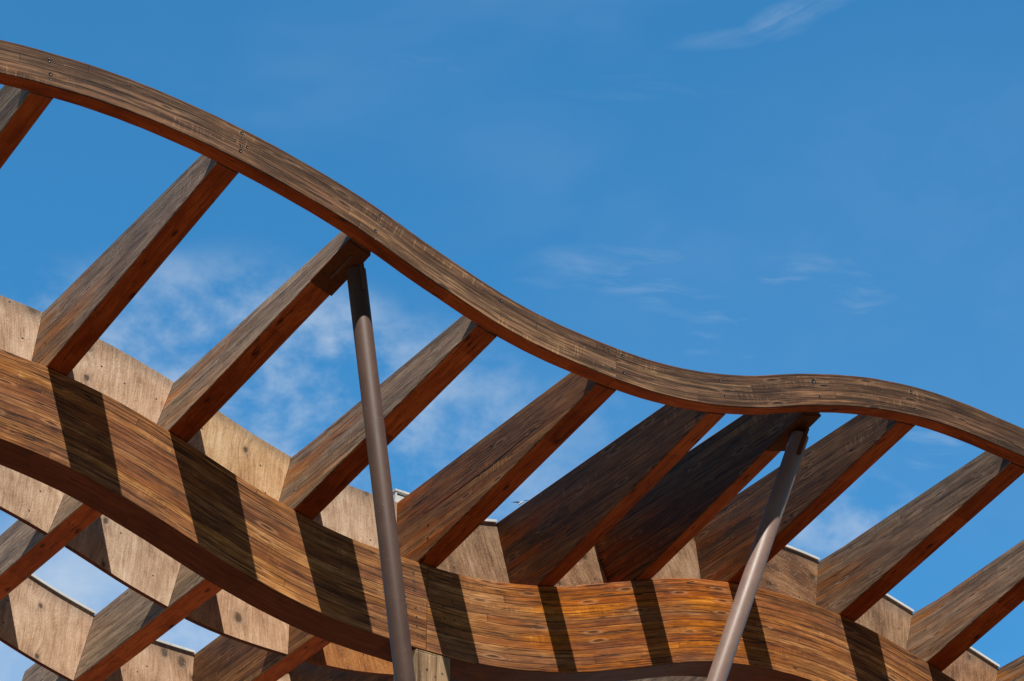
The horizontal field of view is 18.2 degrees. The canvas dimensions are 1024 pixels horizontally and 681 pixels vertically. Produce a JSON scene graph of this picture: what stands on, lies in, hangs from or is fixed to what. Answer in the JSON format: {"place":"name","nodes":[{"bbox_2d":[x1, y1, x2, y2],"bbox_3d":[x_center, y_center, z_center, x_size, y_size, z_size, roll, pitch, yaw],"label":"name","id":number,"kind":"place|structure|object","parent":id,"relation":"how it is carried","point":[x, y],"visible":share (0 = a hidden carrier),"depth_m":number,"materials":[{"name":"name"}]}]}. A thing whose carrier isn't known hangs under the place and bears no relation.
{"place":"outdoors","nodes":[
{"label":"outdoors","id":0,"kind":"place"},
{"bbox_2d":[0,0,1023,680],"label":"sky","id":1,"kind":"structure","parent":0,"point":[730,187],"materials":[{"name":"blue"}]},
{"bbox_3d":[-0.089,6.006,11.143,0.785,4.612,1.060,19,-36,-28],"label":"steel column","id":2,"kind":"object","parent":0,"visible":0},
{"bbox_2d":[310,239,415,680],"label":"support pole","id":3,"kind":"object","parent":2,"relation":"on","point":[340,268],"visible":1,"depth_m":13.38,"materials":[{"name":"metal"}]},
{"bbox_2d":[706,413,820,680],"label":"support pole","id":4,"kind":"object","parent":2,"relation":"on","point":[791,440],"visible":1,"depth_m":14.56,"materials":[{"name":"metal"}]},
{"label":"ground","id":5,"kind":"structure","parent":0,"visible":0},
{"bbox_2d":[394,649,449,680],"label":"wooden post","id":6,"kind":"object","parent":5,"relation":"on","point":[428,666],"visible":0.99,"depth_m":14.76,"materials":[{"name":"brown wood"}]},
{"bbox_2d":[0,349,427,661],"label":"curved beam","id":7,"kind":"structure","parent":6,"relation":"on","point":[186,504],"depth_m":14.41,"materials":[{"name":"brown wood"}]},
{"bbox_2d":[0,85,52,168],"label":"rafter","id":8,"kind":"object","parent":7,"relation":"on","point":[21,111],"visible":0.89,"depth_m":13.11,"materials":[{"name":"brown wood"}]},
{"bbox_2d":[0,295,41,360],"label":"plywood panel","id":9,"kind":"object","parent":8,"relation":"attached to","point":[19,325],"visible":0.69,"depth_m":14.53,"materials":[{"name":"beige wood"}]},
{"bbox_2d":[32,155,237,375],"bbox_3d":[-2.439,0.291,14.961,0.157,0.448,4.457,19,-36,-28],"label":"rafter","id":10,"kind":"object","parent":7,"relation":"on","point":[82,312],"visible":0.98,"depth_m":13.95,"materials":[{"name":"brown wood"}]},
{"bbox_2d":[0,465,64,534],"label":"plywood panel","id":11,"kind":"object","parent":10,"relation":"attached to","point":[31,502],"visible":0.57,"depth_m":15.37,"materials":[{"name":"beige wood"}]},
{"bbox_2d":[67,339,173,423],"bbox_3d":[-1.843,0.218,14.691,0.630,0.518,0.028,19,-36,-28],"label":"plywood panel","id":12,"kind":"object","parent":10,"relation":"attached to","point":[122,377],"visible":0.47,"depth_m":14.74,"materials":[{"name":"beige wood"}]},
{"bbox_2d":[0,232,370,600],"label":"rafter","id":13,"kind":"object","parent":7,"relation":"on","point":[209,384],"visible":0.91,"depth_m":14.40,"materials":[{"name":"brown wood"}]},
{"bbox_2d":[0,574,95,680],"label":"plywood panel","id":14,"kind":"object","parent":13,"relation":"attached to","point":[45,625],"visible":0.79,"depth_m":16.31,"materials":[{"name":"beige wood"}]},
{"bbox_2d":[0,40,615,385],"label":"curved beam","id":15,"kind":"structure","parent":13,"relation":"attached to","point":[397,246],"depth_m":13.53,"materials":[{"name":"brown wood"}]},
{"bbox_2d":[22,316,496,680],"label":"rafter","id":16,"kind":"object","parent":7,"relation":"on","point":[328,466],"visible":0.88,"depth_m":14.70,"materials":[{"name":"brown wood"}]},
{"bbox_2d":[65,514,180,608],"bbox_3d":[-1.875,0.991,15.601,0.651,0.563,0.028,19,-36,-28],"label":"plywood panel","id":17,"kind":"object","parent":16,"relation":"attached to","point":[124,556],"visible":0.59,"depth_m":15.55,"materials":[{"name":"beige wood"}]},
{"bbox_2d":[104,639,194,680],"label":"plywood panel","id":18,"kind":"object","parent":16,"relation":"attached to","point":[159,660],"visible":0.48,"depth_m":16.61,"materials":[{"name":"beige wood"}]},
{"bbox_2d":[188,411,290,500],"bbox_3d":[-1.319,0.558,14.896,0.651,0.563,0.028,19,-36,-28],"label":"plywood panel","id":19,"kind":"object","parent":16,"relation":"attached to","point":[229,444],"visible":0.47,"depth_m":14.95,"materials":[{"name":"beige wood"}]},
{"bbox_2d":[425,566,954,680],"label":"curved beam","id":20,"kind":"structure","parent":6,"relation":"on","point":[481,630],"depth_m":15.61,"materials":[{"name":"brown wood"}]},
{"bbox_2d":[192,372,615,680],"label":"rafter","id":21,"kind":"object","parent":20,"relation":"on","point":[444,513],"visible":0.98,"depth_m":14.84,"materials":[{"name":"brown wood"}]},
{"bbox_2d":[185,589,288,655],"bbox_3d":[-1.353,1.288,15.831,0.573,0.444,0.028,19,-36,-28],"label":"plywood panel","id":22,"kind":"object","parent":21,"relation":"attached to","point":[222,612],"visible":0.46,"depth_m":15.77,"materials":[{"name":"beige wood"}]},
{"bbox_2d":[277,673,289,680],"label":"plywood panel","id":23,"kind":"object","parent":21,"relation":"attached to","point":[286,677],"depth_m":17.03,"materials":[{"name":"beige wood"}]},
{"bbox_2d":[313,485,396,548],"bbox_3d":[-0.796,0.855,15.126,0.573,0.444,0.028,19,-36,-28],"label":"plywood panel","id":24,"kind":"object","parent":21,"relation":"attached to","point":[348,511],"visible":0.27,"depth_m":15.15,"materials":[{"name":"beige wood"}]},
{"bbox_2d":[393,488,409,502],"bbox_3d":[-0.546,0.789,15.474,0.093,0.106,0.078,19,-36,-28],"label":"flashing box","id":25,"kind":"object","parent":21,"relation":"on","point":[398,495],"visible":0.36,"depth_m":15.46,"materials":[{"name":"white paint"}]},
{"bbox_2d":[289,405,724,680],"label":"rafter","id":26,"kind":"object","parent":20,"relation":"on","point":[555,533],"visible":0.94,"depth_m":15.10,"materials":[{"name":"brown wood"}]},
{"bbox_2d":[304,643,393,675],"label":"plywood panel","id":27,"kind":"object","parent":26,"relation":"attached to","point":[335,656],"visible":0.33,"depth_m":16.05,"materials":[{"name":"brown wood"}]},
{"bbox_2d":[437,519,509,583],"bbox_3d":[-0.240,1.042,15.462,0.565,0.478,0.070,19,-36,-28],"label":"plywood panel","id":28,"kind":"object","parent":26,"relation":"attached to","point":[477,553],"visible":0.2,"depth_m":15.50,"materials":[{"name":"beige wood"}]},
{"bbox_2d":[450,412,819,680],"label":"rafter","id":29,"kind":"object","parent":20,"relation":"on","point":[672,513],"visible":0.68,"depth_m":15.42,"materials":[{"name":"brown wood"}]},
{"bbox_2d":[555,545,607,585],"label":"plywood panel","id":30,"kind":"object","parent":29,"relation":"attached to","point":[587,568],"visible":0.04,"depth_m":15.85,"materials":[{"name":"beige wood"}]},
{"bbox_2d":[651,537,700,578],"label":"plywood panel","id":31,"kind":"object","parent":29,"relation":"attached to","point":[683,562],"visible":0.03,"depth_m":16.25,"materials":[{"name":"beige wood"}]},
{"bbox_2d":[606,348,1023,466],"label":"curved beam","id":32,"kind":"structure","parent":29,"relation":"attached to","point":[654,381],"depth_m":14.76,"materials":[{"name":"brown wood"}]},
{"bbox_2d":[694,415,914,583],"bbox_3d":[0.669,1.372,16.748,0.197,0.420,4.459,19,-36,-28],"label":"rafter","id":33,"kind":"object","parent":20,"relation":"on","point":[836,463],"visible":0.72,"depth_m":15.70,"materials":[{"name":"brown wood"}]},
{"bbox_2d":[630,451,1023,680],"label":"rafter","id":34,"kind":"object","parent":20,"relation":"on","point":[858,577],"visible":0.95,"depth_m":16.14,"materials":[{"name":"brown wood"}]},
{"bbox_2d":[758,545,819,604],"bbox_3d":[1.300,1.227,16.564,0.717,0.442,0.070,19,-36,-28],"label":"plywood panel","id":35,"kind":"object","parent":34,"relation":"attached to","point":[790,571],"visible":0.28,"depth_m":16.66,"materials":[{"name":"beige wood"}]},
{"bbox_2d":[855,594,913,649],"bbox_3d":[1.885,1.492,16.862,0.574,0.522,0.070,19,-36,-28],"label":"plywood panel","id":36,"kind":"object","parent":34,"relation":"attached to","point":[888,616],"visible":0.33,"depth_m":16.92,"materials":[{"name":"beige wood"}]},
{"bbox_2d":[906,540,1023,671],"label":"rafter","id":37,"kind":"object","parent":20,"relation":"on","point":[947,629],"visible":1,"depth_m":16.52,"materials":[{"name":"brown wood"}]},
{"bbox_2d":[942,647,999,680],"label":"plywood panel","id":38,"kind":"object","parent":37,"relation":"attached to","point":[971,664],"visible":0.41,"depth_m":17.14,"materials":[{"name":"beige wood"}]},
{"bbox_2d":[996,655,1023,680],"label":"rafter","id":39,"kind":"object","parent":20,"relation":"on","point":[1013,670],"depth_m":17.11,"materials":[{"name":"brown wood"}]}
]}

